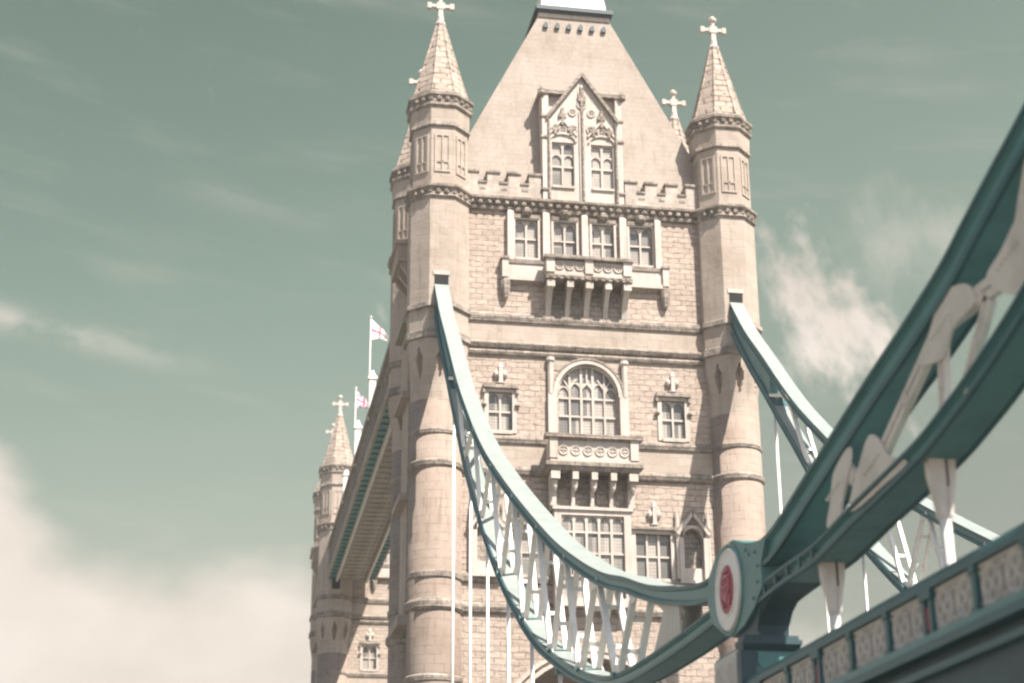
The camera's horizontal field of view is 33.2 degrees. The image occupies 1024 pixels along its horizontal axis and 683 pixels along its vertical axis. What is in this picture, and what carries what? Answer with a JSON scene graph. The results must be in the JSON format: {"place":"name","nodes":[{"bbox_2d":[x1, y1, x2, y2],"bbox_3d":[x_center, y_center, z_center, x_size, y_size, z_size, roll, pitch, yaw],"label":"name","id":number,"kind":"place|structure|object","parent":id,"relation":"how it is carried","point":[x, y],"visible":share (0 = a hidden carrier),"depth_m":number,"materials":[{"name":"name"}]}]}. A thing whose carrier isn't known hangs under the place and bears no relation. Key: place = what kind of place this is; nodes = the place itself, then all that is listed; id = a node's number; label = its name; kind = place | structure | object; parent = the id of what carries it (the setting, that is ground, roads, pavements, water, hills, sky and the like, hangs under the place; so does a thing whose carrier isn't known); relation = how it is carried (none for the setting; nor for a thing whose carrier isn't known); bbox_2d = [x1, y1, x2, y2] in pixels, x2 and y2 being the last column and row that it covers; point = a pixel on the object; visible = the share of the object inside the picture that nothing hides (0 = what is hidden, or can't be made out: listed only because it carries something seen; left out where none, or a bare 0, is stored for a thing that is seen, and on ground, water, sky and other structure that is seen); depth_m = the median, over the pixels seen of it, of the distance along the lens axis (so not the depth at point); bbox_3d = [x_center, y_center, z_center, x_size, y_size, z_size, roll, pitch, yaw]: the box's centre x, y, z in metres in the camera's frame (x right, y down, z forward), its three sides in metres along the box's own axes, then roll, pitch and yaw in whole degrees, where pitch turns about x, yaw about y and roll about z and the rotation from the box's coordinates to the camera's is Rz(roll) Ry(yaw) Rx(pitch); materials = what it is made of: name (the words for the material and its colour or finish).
{"place":"outdoors","nodes":[
{"label":"outdoors","id":0,"kind":"place"},
{"bbox_2d":[308,395,389,682],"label":"bridge tower","id":1,"kind":"structure","parent":0,"point":[348,632],"depth_m":180.25,"materials":[{"name":"stone"}]},
{"bbox_2d":[360,644,378,671],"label":"window","id":2,"kind":"structure","parent":1,"relation":"in","point":[369,658],"depth_m":179.10,"materials":[{"name":"stone"}]},
{"bbox_2d":[384,550,389,564],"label":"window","id":3,"kind":"structure","parent":1,"relation":"in","point":[387,561],"depth_m":183.17,"materials":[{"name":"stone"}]},
{"bbox_2d":[0,0,1023,682],"label":"sky","id":4,"kind":"structure","parent":0,"point":[196,211],"materials":[{"name":"teal"}]},
{"bbox_3d":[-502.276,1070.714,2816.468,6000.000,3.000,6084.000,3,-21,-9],"label":"river water","id":5,"kind":"structure","parent":0,"visible":0},
{"bbox_2d":[385,0,765,682],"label":"bridge tower","id":6,"kind":"structure","parent":5,"relation":"in","point":[573,220],"depth_m":105.55,"materials":[{"name":"stone"}]},
{"bbox_2d":[327,340,391,582],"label":"walkway","id":7,"kind":"structure","parent":6,"relation":"attached to","point":[358,546],"depth_m":153.45,"materials":[{"name":"beige paint"}]},
{"bbox_2d":[354,387,367,439],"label":"flag","id":8,"kind":"object","parent":7,"relation":"attached to","point":[361,400],"visible":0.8,"depth_m":162.90,"materials":[{"name":"white fabric"}]},
{"bbox_2d":[368,316,388,400],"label":"flag","id":9,"kind":"object","parent":7,"relation":"on","point":[377,331],"visible":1,"depth_m":157.08,"materials":[{"name":"white fabric"}]},
{"bbox_2d":[484,388,516,434],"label":"window","id":10,"kind":"structure","parent":6,"relation":"in","point":[500,418],"depth_m":103.08,"materials":[{"name":"glass"}]},
{"bbox_2d":[514,217,539,260],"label":"window","id":11,"kind":"structure","parent":6,"relation":"in","point":[526,242],"depth_m":107.39,"materials":[{"name":"glass"}]},
{"bbox_2d":[508,525,549,574],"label":"window","id":12,"kind":"structure","parent":6,"relation":"in","point":[524,545],"depth_m":100.27,"materials":[{"name":"stone"}]},
{"bbox_2d":[551,220,578,254],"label":"window","id":13,"kind":"structure","parent":6,"relation":"in","point":[563,235],"depth_m":107.86,"materials":[{"name":"glass"}]},
{"bbox_2d":[553,358,623,434],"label":"arched window","id":14,"kind":"structure","parent":6,"relation":"in","point":[586,395],"depth_m":104.37,"materials":[{"name":"glass"}]},
{"bbox_2d":[550,505,632,608],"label":"oriel window","id":15,"kind":"structure","parent":6,"relation":"in","point":[605,532],"depth_m":100.64,"materials":[{"name":"stone"}]},
{"bbox_2d":[589,223,616,257],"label":"window","id":16,"kind":"structure","parent":6,"relation":"in","point":[602,242],"depth_m":108.29,"materials":[{"name":"glass"}]},
{"bbox_2d":[627,225,654,267],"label":"window","id":17,"kind":"structure","parent":6,"relation":"in","point":[639,242],"depth_m":108.60,"materials":[{"name":"glass"}]},
{"bbox_2d":[631,530,676,579],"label":"window","id":18,"kind":"structure","parent":6,"relation":"in","point":[651,557],"depth_m":101.58,"materials":[{"name":"stone"}]},
{"bbox_2d":[657,397,689,442],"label":"window","id":19,"kind":"structure","parent":6,"relation":"in","point":[671,421],"depth_m":104.77,"materials":[{"name":"glass"}]},
{"bbox_2d":[434,104,1023,682],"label":"suspension chain","id":20,"kind":"object","parent":6,"relation":"hanging from","point":[868,478],"visible":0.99,"depth_m":34.88,"materials":[{"name":"teal paint"}]},
{"bbox_2d":[451,421,454,682],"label":"hanger rod","id":21,"kind":"object","parent":20,"relation":"hanging from","point":[453,564],"visible":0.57,"depth_m":91.49,"materials":[{"name":"white paint"}]},
{"bbox_2d":[468,494,471,682],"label":"hanger rod","id":22,"kind":"object","parent":20,"relation":"hanging from","point":[470,606],"visible":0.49,"depth_m":84.50,"materials":[{"name":"white paint"}]},
{"bbox_2d":[486,551,488,682],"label":"hanger rod","id":23,"kind":"object","parent":20,"relation":"hanging from","point":[487,618],"visible":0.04,"depth_m":78.82,"materials":[{"name":"white paint"}]},
{"bbox_2d":[506,601,509,682],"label":"hanger rod","id":24,"kind":"object","parent":20,"relation":"hanging from","point":[508,638],"depth_m":72.93,"materials":[{"name":"white paint"}]},
{"bbox_2d":[530,643,533,682],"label":"hanger rod","id":25,"kind":"object","parent":20,"relation":"hanging from","point":[531,664],"visible":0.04,"depth_m":67.22,"materials":[{"name":"white paint"}]},
{"bbox_2d":[555,668,563,682],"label":"hanger rod","id":26,"kind":"object","parent":20,"relation":"hanging from","point":[558,673],"visible":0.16,"depth_m":61.71,"materials":[{"name":"white paint"}]},
{"bbox_2d":[818,562,844,630],"bbox_3d":[6.543,5.869,34.668,0.500,3.014,0.240,3,-21,-9],"label":"hanger rod","id":27,"kind":"object","parent":20,"relation":"hanging from","point":[832,577],"visible":0.78,"depth_m":34.90,"materials":[{"name":"beige metal"}]},
{"bbox_2d":[924,458,955,566],"bbox_3d":[7.511,3.660,29.552,0.500,3.528,0.240,3,-21,-9],"label":"hanger rod","id":28,"kind":"object","parent":20,"relation":"hanging from","point":[940,474],"visible":0.75,"depth_m":29.83,"materials":[{"name":"beige metal"}]},
{"bbox_2d":[729,302,999,591],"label":"suspension chain","id":29,"kind":"object","parent":6,"relation":"hanging from","point":[776,385],"visible":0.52,"depth_m":91.86,"materials":[{"name":"teal paint"}]},
{"bbox_2d":[774,417,781,513],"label":"hanger rod","id":30,"kind":"object","parent":29,"relation":"hanging from","point":[778,466],"visible":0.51,"depth_m":96.54,"materials":[{"name":"white paint"}]},
{"bbox_2d":[825,602,829,632],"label":"hanger rod","id":31,"kind":"object","parent":29,"relation":"hanging from","point":[828,622],"depth_m":87.33,"materials":[{"name":"white paint"}]},
{"bbox_2d":[861,555,868,610],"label":"hanger rod","id":32,"kind":"object","parent":29,"relation":"hanging from","point":[865,584],"depth_m":82.60,"materials":[{"name":"white paint"}]},
{"bbox_2d":[843,597,1023,682],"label":"deck girder","id":33,"kind":"object","parent":6,"relation":"attached to","point":[988,648],"depth_m":26.78,"materials":[{"name":"metal"}]},
{"bbox_2d":[714,570,817,682],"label":"chain pedestal","id":34,"kind":"object","parent":33,"relation":"attached to","point":[765,639],"visible":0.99,"depth_m":38.07,"materials":[{"name":"teal paint"}]},
{"bbox_2d":[746,522,1023,682],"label":"bridge parapet","id":35,"kind":"structure","parent":33,"relation":"on","point":[985,579],"depth_m":28.88,"materials":[{"name":"teal paint"}]}
]}

